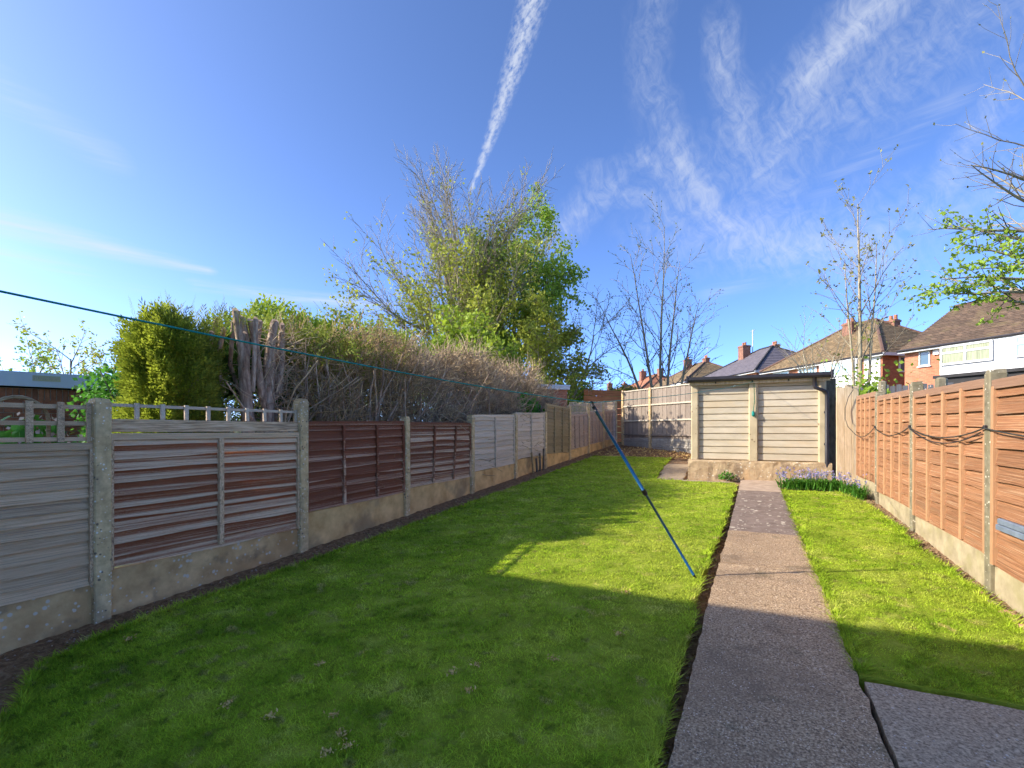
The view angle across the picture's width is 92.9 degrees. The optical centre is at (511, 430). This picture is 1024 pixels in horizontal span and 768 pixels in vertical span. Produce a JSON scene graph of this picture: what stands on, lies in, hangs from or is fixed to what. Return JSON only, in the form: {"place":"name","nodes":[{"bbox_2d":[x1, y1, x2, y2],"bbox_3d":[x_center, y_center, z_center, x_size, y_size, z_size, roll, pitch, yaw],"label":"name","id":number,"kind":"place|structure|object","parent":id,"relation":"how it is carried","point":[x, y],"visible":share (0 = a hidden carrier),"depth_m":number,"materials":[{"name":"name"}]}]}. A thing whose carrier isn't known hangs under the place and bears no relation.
{"place":"outdoors","nodes":[
{"label":"outdoors","id":0,"kind":"place"},
{"bbox_2d":[0,450,609,712],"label":"soil border","id":1,"kind":"object","parent":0,"point":[8,676],"visible":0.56,"depth_m":4.41,"materials":[{"name":"soil"}]},
{"bbox_2d":[2,456,589,670],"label":"soil clods","id":2,"kind":"object","parent":1,"relation":"on","point":[47,651],"visible":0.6,"depth_m":4.44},
{"bbox_2d":[0,455,738,767],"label":"lawn","id":3,"kind":"structure","parent":0,"point":[633,558],"depth_m":3.27,"materials":[{"name":"plant"}]},
{"bbox_2d":[590,401,696,577],"bbox_3d":[1.182,0.552,4.318,1.016,1.608,0.054,0,0,-11],"label":"clothes prop","id":4,"kind":"object","parent":3,"relation":"on","point":[643,490],"visible":0.94,"depth_m":4.30,"materials":[{"name":"blue plastic"}]},
{"bbox_2d":[114,420,863,692],"bbox_3d":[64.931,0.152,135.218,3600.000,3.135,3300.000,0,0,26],"label":"ground","id":5,"kind":"structure","parent":0,"point":[564,452],"depth_m":17.07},
{"bbox_2d":[0,330,59,373],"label":"round bush","id":6,"kind":"object","parent":5,"relation":"on","point":[33,367],"visible":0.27,"depth_m":13.54,"materials":[{"name":"green plant"}]},
{"bbox_2d":[0,412,82,443],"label":"rhododendron","id":7,"kind":"object","parent":5,"relation":"on","point":[17,431],"visible":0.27,"depth_m":4.54,"materials":[{"name":"green plant"}]},
{"bbox_2d":[0,585,91,654],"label":"gravel board","id":8,"kind":"object","parent":5,"relation":"on","point":[27,622],"visible":0.55,"depth_m":3.54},
{"bbox_2d":[0,443,93,606],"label":"fence panel","id":9,"kind":"object","parent":8,"relation":"on","point":[46,519],"visible":1,"depth_m":3.54,"materials":[{"name":"wood"}]},
{"bbox_2d":[0,395,50,442],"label":"trellis arch","id":10,"kind":"structure","parent":9,"relation":"attached to","point":[47,417],"depth_m":3.59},
{"bbox_2d":[0,401,90,442],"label":"trellis","id":11,"kind":"object","parent":9,"relation":"on","point":[29,422],"visible":1,"depth_m":3.58,"materials":[{"name":"wood"}]},
{"bbox_2d":[0,370,111,443],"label":"flat roofed outbuilding","id":12,"kind":"structure","parent":5,"relation":"on","point":[48,388],"depth_m":8.16,"materials":[{"name":"brick"}]},
{"bbox_2d":[9,311,113,374],"bbox_3d":[-12.124,-0.886,13.260,2.066,4.444,2.592,0,0,26],"label":"blossoming bush","id":13,"kind":"object","parent":5,"relation":"on","point":[74,368],"visible":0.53,"depth_m":13.31,"materials":[{"name":"green plant"}]},
{"bbox_2d":[65,353,122,442],"bbox_3d":[-5.635,0.054,7.265,1.531,2.685,1.708,0,0,-43],"label":"lilac bush","id":14,"kind":"object","parent":5,"relation":"on","point":[104,382],"visible":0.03,"depth_m":6.89,"materials":[{"name":"green plant"}]},
{"bbox_2d":[87,398,111,623],"bbox_3d":[-3.271,0.760,3.856,0.125,2.026,0.115,0,0,26],"label":"concrete post","id":15,"kind":"object","parent":5,"relation":"on","point":[101,441],"visible":0.82,"depth_m":3.82,"materials":[{"name":"concrete"}]},
{"bbox_2d":[82,343,117,373],"bbox_3d":[-10.139,-0.682,13.279,1.792,3.987,2.852,0,0,26],"label":"round bush","id":16,"kind":"object","parent":5,"relation":"on","point":[98,357],"visible":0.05,"depth_m":12.68,"materials":[{"name":"green plant"}]},
{"bbox_2d":[106,291,255,432],"bbox_3d":[-3.982,-0.124,5.872,1.623,3.092,1.420,0,0,26],"label":"golden conifer","id":17,"kind":"object","parent":5,"relation":"on","point":[159,365],"visible":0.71,"depth_m":5.47,"materials":[{"name":"green plant"}]},
{"bbox_2d":[112,529,297,614],"bbox_3d":[-2.859,1.355,4.734,0.046,0.464,1.910,0,0,26],"label":"gravel board","id":18,"kind":"object","parent":5,"relation":"on","point":[134,585],"visible":0.56,"depth_m":4.46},
{"bbox_2d":[112,432,299,569],"bbox_3d":[-2.834,0.579,4.722,0.063,1.107,1.851,0,0,26],"label":"fence panel","id":19,"kind":"object","parent":18,"relation":"on","point":[174,494],"visible":0.92,"depth_m":4.54,"materials":[{"name":"wood"}]},
{"bbox_2d":[112,419,297,431],"bbox_3d":[-2.847,-0.037,4.728,0.026,0.105,1.850,0,0,26],"label":"top board","id":20,"kind":"object","parent":19,"relation":"on","point":[131,425],"visible":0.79,"depth_m":4.52,"materials":[{"name":"wood"}]},
{"bbox_2d":[111,402,296,421],"bbox_3d":[-2.862,-0.160,4.736,0.032,0.135,1.850,0,0,26],"label":"trellis","id":21,"kind":"object","parent":20,"relation":"on","point":[162,407],"visible":0.92,"depth_m":4.61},
{"bbox_2d":[202,307,374,432],"bbox_3d":[-3.440,-0.155,6.913,2.582,3.156,2.090,0,0,1],"label":"cut back conifer","id":22,"kind":"object","parent":5,"relation":"on","point":[261,375],"visible":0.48,"depth_m":6.43,"materials":[{"name":"brown plant"}]},
{"bbox_2d":[293,398,307,552],"bbox_3d":[-2.431,0.650,5.605,0.125,2.024,0.115,0,0,26],"label":"concrete post","id":23,"kind":"object","parent":5,"relation":"on","point":[300,405],"visible":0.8,"depth_m":5.56,"materials":[{"name":"concrete"}]},
{"bbox_2d":[226,303,461,485],"bbox_3d":[-3.001,-0.400,7.963,3.627,3.481,4.551,0,0,26],"label":"thinning hedge","id":24,"kind":"object","parent":5,"relation":"on","point":[347,346],"visible":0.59,"depth_m":7.69,"materials":[{"name":"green plant"}]},
{"bbox_2d":[308,493,403,548],"bbox_3d":[-2.029,1.213,6.463,0.046,0.529,1.870,0,1,26],"label":"gravel board","id":25,"kind":"object","parent":5,"relation":"on","point":[327,525],"visible":0.56,"depth_m":6.29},
{"bbox_2d":[308,421,404,512],"bbox_3d":[-2.007,0.417,6.445,0.062,1.071,1.811,0,1,26],"label":"fence panel","id":26,"kind":"object","parent":25,"relation":"on","point":[350,462],"visible":0.92,"depth_m":6.33,"materials":[{"name":"wood"}]},
{"bbox_2d":[202,293,527,420],"bbox_3d":[-2.619,-0.842,13.456,2.332,4.262,11.554,0,0,26],"label":"conifer hedge","id":27,"kind":"object","parent":5,"relation":"on","point":[267,306],"visible":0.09,"depth_m":9.84,"materials":[{"name":"green plant"}]},
{"bbox_2d":[400,416,409,515],"bbox_3d":[-1.609,0.674,7.318,0.125,1.759,0.100,0,0,26],"label":"concrete post","id":28,"kind":"object","parent":5,"relation":"on","point":[406,419],"visible":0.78,"depth_m":7.27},
{"bbox_2d":[410,477,469,513],"bbox_3d":[-1.198,1.121,8.195,0.046,0.495,1.910,0,0,26],"label":"gravel board","id":29,"kind":"object","parent":5,"relation":"on","point":[422,497],"visible":0.54,"depth_m":8.04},
{"bbox_2d":[410,422,470,487],"bbox_3d":[-1.174,0.374,8.180,0.063,1.006,1.851,0,0,26],"label":"fence panel","id":30,"kind":"object","parent":29,"relation":"on","point":[440,452],"visible":0.95,"depth_m":8.10,"materials":[{"name":"wood"}]},
{"bbox_2d":[314,141,579,355],"bbox_3d":[-2.206,-6.016,21.228,11.034,13.575,8.926,0,0,-42],"label":"fan tree","id":31,"kind":"object","parent":5,"relation":"on","point":[468,293],"visible":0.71,"depth_m":20.48,"materials":[{"name":"green plant"}]},
{"bbox_2d":[362,322,578,475],"bbox_3d":[-0.972,-0.539,12.434,4.186,3.599,9.510,0,0,26],"label":"dead hedge","id":32,"kind":"object","parent":5,"relation":"on","point":[498,402],"visible":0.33,"depth_m":10.62,"materials":[{"name":"brown plant"}]},
{"bbox_2d":[467,415,474,493],"bbox_3d":[-0.769,0.579,9.066,0.125,1.729,0.100,0,0,26],"label":"concrete post","id":33,"kind":"object","parent":5,"relation":"on","point":[470,418],"visible":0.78,"depth_m":9.01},
{"bbox_2d":[429,293,527,416],"bbox_3d":[-1.199,-1.728,16.351,4.924,5.511,3.626,0,0,40],"label":"lime leaved tree","id":34,"kind":"object","parent":5,"relation":"on","point":[477,329],"visible":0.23,"depth_m":15.56,"materials":[{"name":"green plant"}]},
{"bbox_2d":[475,464,513,491],"bbox_3d":[-0.367,1.011,9.923,0.046,0.496,1.870,0,2,26],"label":"gravel board","id":35,"kind":"object","parent":5,"relation":"on","point":[485,480],"visible":0.52,"depth_m":9.82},
{"bbox_2d":[474,415,514,471],"bbox_3d":[-0.348,0.227,9.900,0.063,1.082,1.811,0,2,26],"label":"fence panel","id":36,"kind":"object","parent":35,"relation":"on","point":[498,431],"visible":0.94,"depth_m":9.87,"materials":[{"name":"wood"}]},
{"bbox_2d":[511,413,517,478],"bbox_3d":[0.053,0.482,10.779,0.125,1.705,0.100,0,0,26],"label":"concrete post","id":37,"kind":"object","parent":5,"relation":"on","point":[516,449],"visible":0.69,"depth_m":10.73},
{"bbox_2d":[454,184,591,375],"bbox_3d":[0.018,-5.640,23.775,7.790,12.454,6.624,0,0,-5],"label":"leafy tree","id":38,"kind":"object","parent":5,"relation":"on","point":[557,274],"visible":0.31,"depth_m":22.77,"materials":[{"name":"green plant"}]},
{"bbox_2d":[515,392,544,412],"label":"bright shrub","id":39,"kind":"object","parent":5,"relation":"on","point":[535,410],"visible":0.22,"depth_m":12.85,"materials":[{"name":"green plant"}]},
{"bbox_2d":[518,455,542,476],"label":"gravel board","id":40,"kind":"object","parent":5,"relation":"on","point":[524,466],"visible":0.45,"depth_m":11.34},
{"bbox_2d":[515,412,544,458],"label":"fence panel","id":41,"kind":"object","parent":40,"relation":"on","point":[533,434],"visible":0.9,"depth_m":11.54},
{"bbox_2d":[517,384,570,406],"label":"brick shed","id":42,"kind":"structure","parent":5,"relation":"on","point":[564,388],"depth_m":17.18,"materials":[{"name":"red brick"}]},
{"bbox_2d":[504,284,610,396],"bbox_3d":[1.198,-2.803,20.635,5.241,7.103,5.237,0,0,26],"label":"sapling tree","id":43,"kind":"object","parent":5,"relation":"on","point":[538,345],"visible":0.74,"depth_m":19.97,"materials":[{"name":"green plant"}]},
{"bbox_2d":[547,452,568,466],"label":"gravel board","id":44,"kind":"object","parent":5,"relation":"on","point":[554,459],"visible":0.59,"depth_m":13.14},
{"bbox_2d":[545,403,569,453],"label":"fence panel","id":45,"kind":"object","parent":44,"relation":"on","point":[558,434],"visible":0.95,"depth_m":13.21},
{"bbox_2d":[571,446,587,458],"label":"gravel board","id":46,"kind":"object","parent":5,"relation":"on","point":[580,451],"visible":0.53,"depth_m":14.96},
{"bbox_2d":[571,414,588,449],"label":"fence panel","id":47,"kind":"object","parent":46,"relation":"on","point":[580,438],"visible":0.95,"depth_m":14.90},
{"bbox_2d":[568,402,586,413],"bbox_3d":[2.043,-0.687,14.940,0.030,0.386,1.790,0,2,26],"label":"picket trellis","id":48,"kind":"object","parent":47,"relation":"on","point":[583,407],"visible":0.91,"depth_m":14.92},
{"bbox_2d":[567,378,600,401],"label":"round shrub","id":49,"kind":"object","parent":5,"relation":"on","point":[582,395],"visible":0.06,"depth_m":22.86,"materials":[{"name":"green plant"}]},
{"bbox_2d":[590,442,601,452],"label":"gravel board","id":50,"kind":"object","parent":5,"relation":"on","point":[595,446],"visible":0.58,"depth_m":16.56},
{"bbox_2d":[590,412,602,443],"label":"fence panel","id":51,"kind":"object","parent":50,"relation":"on","point":[596,430],"visible":0.84,"depth_m":16.54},
{"bbox_2d":[560,285,644,408],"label":"leaning tree","id":52,"kind":"object","parent":5,"relation":"on","point":[592,340],"visible":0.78,"depth_m":21.19,"materials":[{"name":"brown plant"}]},
{"bbox_2d":[584,389,620,441],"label":"fence panel","id":53,"kind":"object","parent":5,"relation":"on","point":[599,396],"visible":0.2,"depth_m":20.86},
{"bbox_2d":[605,438,614,447],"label":"gravel board","id":54,"kind":"object","parent":5,"relation":"on","point":[609,442],"visible":0.43,"depth_m":18.13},
{"bbox_2d":[605,411,615,439],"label":"fence panel","id":55,"kind":"object","parent":54,"relation":"on","point":[610,419],"visible":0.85,"depth_m":18.40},
{"bbox_2d":[621,391,623,444],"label":"concrete post","id":56,"kind":"object","parent":5,"relation":"on","point":[622,418],"visible":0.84,"depth_m":18.25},
{"bbox_2d":[617,368,665,414],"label":"red roofed house","id":57,"kind":"structure","parent":5,"relation":"on","point":[645,383],"depth_m":70.45,"materials":[{"name":"brick"}]},
{"bbox_2d":[648,387,652,448],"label":"concrete post","id":58,"kind":"object","parent":5,"relation":"on","point":[650,438],"visible":0.84,"depth_m":16.81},
{"bbox_2d":[577,192,727,389],"bbox_3d":[6.289,-4.898,21.850,6.613,10.492,4.000,0,0,3],"label":"multi stemmed tree","id":59,"kind":"object","parent":5,"relation":"on","point":[661,361],"visible":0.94,"depth_m":21.92,"materials":[{"name":"brown plant"}]},
{"bbox_2d":[652,447,690,452],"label":"rock faced board","id":60,"kind":"object","parent":5,"relation":"on","point":[678,450],"visible":0.2,"depth_m":15.66,"materials":[{"name":"concrete"}]},
{"bbox_2d":[651,439,690,448],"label":"rock faced board","id":61,"kind":"object","parent":60,"relation":"on","point":[674,443],"visible":0.73,"depth_m":15.84,"materials":[{"name":"concrete"}]},
{"bbox_2d":[651,384,690,438],"bbox_3d":[5.366,-0.583,15.498,0.085,1.745,2.798,0,0,-23],"label":"fence panel","id":62,"kind":"object","parent":61,"relation":"on","point":[671,417],"visible":0.67,"depth_m":15.86,"materials":[{"name":"wood"}]},
{"bbox_2d":[648,347,722,387],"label":"hipped house","id":63,"kind":"structure","parent":5,"relation":"on","point":[707,365],"depth_m":58.06,"materials":[{"name":"tile"}]},
{"bbox_2d":[657,486,738,767],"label":"soil trench","id":64,"kind":"object","parent":5,"relation":"on","point":[683,688],"visible":0.11,"depth_m":3.24,"materials":[{"name":"soil"}]},
{"bbox_2d":[660,494,735,766],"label":"soil clods","id":65,"kind":"object","parent":64,"relation":"on","point":[695,637],"visible":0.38,"depth_m":3.66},
{"bbox_2d":[703,330,793,376],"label":"grey roofed house","id":66,"kind":"structure","parent":5,"relation":"on","point":[747,362],"depth_m":46.15,"materials":[{"name":"tile"}]},
{"bbox_2d":[686,369,833,483],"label":"garage","id":67,"kind":"structure","parent":5,"relation":"on","point":[785,426],"depth_m":9.67,"materials":[{"name":"concrete"}]},
{"bbox_2d":[0,290,750,402],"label":"clothes line","id":68,"kind":"object","parent":67,"relation":"attached to","point":[53,302],"visible":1,"depth_m":1.88,"materials":[{"name":"green plastic"}]},
{"bbox_2d":[772,308,854,378],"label":"crooked young tree","id":69,"kind":"object","parent":5,"relation":"on","point":[805,357],"visible":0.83,"depth_m":16.64,"materials":[{"name":"brown plant"}]},
{"bbox_2d":[758,315,921,390],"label":"hipped house","id":70,"kind":"structure","parent":5,"relation":"on","point":[887,330],"depth_m":32.69,"materials":[{"name":"tile"}]},
{"bbox_2d":[819,360,854,376],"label":"wall","id":71,"kind":"structure","parent":70,"relation":"in","point":[846,364],"depth_m":32.16,"materials":[{"name":"white paint"}]},
{"bbox_2d":[858,476,874,499],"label":"gravel board","id":72,"kind":"object","parent":5,"relation":"on","point":[871,486],"visible":0.23,"depth_m":7.95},
{"bbox_2d":[856,391,878,483],"bbox_3d":[5.913,0.112,8.111,0.062,1.433,1.441,0,1,26],"label":"fence panel","id":73,"kind":"object","parent":72,"relation":"on","point":[865,425],"visible":0.89,"depth_m":8.09,"materials":[{"name":"wood"}]},
{"bbox_2d":[802,144,940,387],"bbox_3d":[10.086,-3.679,13.948,3.192,8.671,2.435,0,0,26],"label":"budding tree","id":74,"kind":"object","parent":5,"relation":"on","point":[861,375],"visible":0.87,"depth_m":13.88,"materials":[{"name":"brown plant"}]},
{"bbox_2d":[854,381,890,394],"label":"garden shrub","id":75,"kind":"object","parent":5,"relation":"on","point":[871,388],"visible":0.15,"depth_m":11.40,"materials":[{"name":"green plant"}]},
{"bbox_2d":[875,391,885,503],"bbox_3d":[5.611,0.395,7.411,0.115,1.971,0.105,0,0,26],"label":"concrete post","id":76,"kind":"object","parent":5,"relation":"on","point":[876,492],"visible":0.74,"depth_m":7.39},
{"bbox_2d":[879,493,909,526],"bbox_3d":[5.229,1.122,6.622,0.046,0.357,1.710,0,2,26],"label":"gravel board","id":77,"kind":"object","parent":5,"relation":"on","point":[898,510],"visible":0.29,"depth_m":6.53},
{"bbox_2d":[877,390,909,507],"bbox_3d":[5.201,0.222,6.628,0.062,1.453,1.651,0,1,26],"label":"fence panel","id":78,"kind":"object","parent":77,"relation":"on","point":[893,454],"visible":0.9,"depth_m":6.59,"materials":[{"name":"wood"}]},
{"bbox_2d":[860,382,961,392],"bbox_3d":[9.967,-0.211,12.331,2.865,1.897,0.070,0,0,29],"label":"dark fence","id":79,"kind":"object","parent":5,"relation":"on","point":[897,388],"visible":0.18,"depth_m":12.34,"materials":[{"name":"grey wood"}]},
{"bbox_2d":[910,381,923,531],"bbox_3d":[4.854,0.448,5.834,0.115,2.066,0.105,0,0,26],"label":"concrete post","id":80,"kind":"object","parent":5,"relation":"on","point":[917,386],"visible":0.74,"depth_m":5.83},
{"bbox_2d":[915,516,983,584],"bbox_3d":[4.406,1.216,4.909,0.046,0.386,2.010,0,2,26],"label":"gravel board","id":81,"kind":"object","parent":5,"relation":"on","point":[968,558],"visible":0.34,"depth_m":4.69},
{"bbox_2d":[912,379,983,552],"bbox_3d":[4.378,0.291,4.915,0.062,1.471,1.951,0,1,26],"label":"fence panel","id":82,"kind":"object","parent":81,"relation":"on","point":[947,488],"visible":0.88,"depth_m":4.77,"materials":[{"name":"wood"}]},
{"bbox_2d":[896,294,1023,389],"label":"brick house","id":83,"kind":"structure","parent":5,"relation":"on","point":[961,345],"depth_m":23.50,"materials":[{"name":"brown tile"}]},
{"bbox_2d":[917,350,930,367],"bbox_3d":[21.244,-3.665,25.058,0.130,0.830,0.640,0,0,-17],"label":"window","id":84,"kind":"structure","parent":83,"relation":"in","point":[924,356],"depth_m":25.08,"materials":[{"name":"white paint"}]},
{"bbox_2d":[940,339,992,365],"bbox_3d":[21.450,-3.635,23.009,0.080,0.930,2.100,0,0,-17],"label":"window","id":85,"kind":"structure","parent":83,"relation":"in","point":[978,351],"depth_m":22.93,"materials":[{"name":"glass"}]},
{"bbox_2d":[1015,335,1023,356],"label":"window","id":86,"kind":"structure","parent":83,"relation":"in","point":[1019,340],"depth_m":21.10,"materials":[{"name":"white paint"}]},
{"bbox_2d":[901,0,1023,325],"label":"edge tree","id":87,"kind":"object","parent":5,"relation":"on","point":[1013,288],"visible":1,"depth_m":12.43,"materials":[{"name":"green plant"}]},
{"bbox_2d":[984,368,1007,593],"bbox_3d":[3.966,0.549,3.986,0.115,2.097,0.105,0,0,26],"label":"concrete post","id":88,"kind":"object","parent":5,"relation":"on","point":[989,568],"visible":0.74,"depth_m":4.00,"materials":[{"name":"concrete"}]},
{"bbox_2d":[845,384,1023,437],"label":"cable","id":89,"kind":"object","parent":88,"relation":"attached to","point":[929,435],"visible":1,"depth_m":5.16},
{"bbox_2d":[995,566,1023,616],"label":"gravel board","id":90,"kind":"object","parent":5,"relation":"on","point":[1009,589],"visible":0.38,"depth_m":3.72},
{"bbox_2d":[990,374,1023,582],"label":"fence panel","id":91,"kind":"object","parent":90,"relation":"on","point":[1007,473],"visible":0.96,"depth_m":3.75,"materials":[{"name":"wood"}]},
{"bbox_2d":[995,518,1023,539],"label":"plastic bracket","id":92,"kind":"object","parent":91,"relation":"attached to","point":[1010,528],"visible":1,"depth_m":3.62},
{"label":"rock faced board","id":93,"kind":"object","parent":5,"relation":"on","visible":0},
{"bbox_2d":[624,438,647,446],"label":"rock faced board","id":94,"kind":"object","parent":93,"relation":"on","point":[640,442],"visible":1,"depth_m":17.53,"materials":[{"name":"concrete"}]},
{"bbox_2d":[623,388,647,437],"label":"fence panel","id":95,"kind":"object","parent":94,"relation":"on","point":[635,421],"visible":1,"depth_m":17.57,"materials":[{"name":"wood"}]},
{"bbox_2d":[0,0,1023,420],"label":"sky","id":96,"kind":"structure","parent":0,"point":[204,151],"materials":[{"name":"blue"}]},
{"bbox_2d":[584,443,690,459],"bbox_3d":[4.787,0.669,16.438,3.800,0.340,5.280,0,0,26],"label":"soil bed","id":97,"kind":"object","parent":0,"point":[679,458],"visible":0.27,"depth_m":15.29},
{"bbox_2d":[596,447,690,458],"bbox_3d":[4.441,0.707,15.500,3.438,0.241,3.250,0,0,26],"label":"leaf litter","id":98,"kind":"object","parent":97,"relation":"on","point":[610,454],"visible":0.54,"depth_m":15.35,"materials":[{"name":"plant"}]},
{"bbox_2d":[684,478,828,490],"bbox_3d":[4.499,1.047,9.543,3.350,0.066,0.800,0,0,26],"label":"soil strip","id":99,"kind":"object","parent":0,"point":[736,483],"visible":0.11,"depth_m":8.93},
{"bbox_2d":[775,466,807,489],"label":"bluebell clump","id":100,"kind":"object","parent":99,"relation":"on","point":[789,484],"visible":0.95,"depth_m":8.71,"materials":[{"name":"green plant"}]},
{"bbox_2d":[785,467,829,490],"bbox_3d":[5.242,0.870,8.724,0.767,0.378,0.688,0,0,26],"label":"bluebell clump","id":101,"kind":"object","parent":99,"relation":"on","point":[808,482],"visible":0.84,"depth_m":8.64,"materials":[{"name":"green plant"}]},
{"bbox_2d":[668,480,893,767],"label":"path","id":102,"kind":"structure","parent":0,"point":[774,679],"depth_m":2.84,"materials":[{"name":"concrete"}]},
{"bbox_2d":[657,464,1023,767],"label":"paving","id":103,"kind":"structure","parent":0,"point":[917,729],"depth_m":2.33,"materials":[{"name":"concrete"}]},
{"bbox_2d":[778,488,1023,710],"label":"lawn","id":104,"kind":"structure","parent":0,"point":[916,686],"depth_m":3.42,"materials":[{"name":"plant"}]},
{"bbox_2d":[833,488,1023,623],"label":"soil border","id":105,"kind":"object","parent":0,"point":[958,569],"visible":0.07,"depth_m":4.95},
{"bbox_2d":[804,466,839,490],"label":"bluebell clump","id":106,"kind":"object","parent":105,"relation":"on","point":[817,485],"visible":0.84,"depth_m":8.54,"materials":[{"name":"green plant"}]},
{"bbox_2d":[826,378,835,479],"bbox_3d":[6.065,0.020,9.268,0.180,2.000,0.024,0,0,26],"label":"gap board","id":107,"kind":"object","parent":105,"relation":"on","point":[831,386],"visible":0.45,"depth_m":9.24,"materials":[{"name":"wood"}]},
{"bbox_2d":[819,470,863,491],"bbox_3d":[5.657,0.857,8.415,0.573,0.406,0.697,0,0,-23],"label":"bluebell clump","id":108,"kind":"object","parent":105,"relation":"on","point":[833,486],"visible":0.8,"depth_m":8.37,"materials":[{"name":"green plant"}]},
{"bbox_2d":[836,385,858,485],"bbox_3d":[6.116,0.100,8.871,0.350,1.840,0.024,0,0,18],"label":"board infill","id":109,"kind":"object","parent":105,"relation":"on","point":[845,449],"visible":0.76,"depth_m":8.87,"materials":[{"name":"wood"}]},
{"bbox_2d":[829,472,867,494],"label":"bluebell clump","id":110,"kind":"object","parent":105,"relation":"on","point":[846,490],"visible":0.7,"depth_m":8.05,"materials":[{"name":"green plant"}]},
{"bbox_2d":[847,474,870,499],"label":"bluebell clump","id":111,"kind":"object","parent":105,"relation":"on","point":[859,492],"visible":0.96,"depth_m":7.71,"materials":[{"name":"green plant"}]},
{"bbox_2d":[859,495,1023,622],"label":"soil clods","id":112,"kind":"object","parent":105,"relation":"on","point":[932,549],"visible":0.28,"depth_m":5.13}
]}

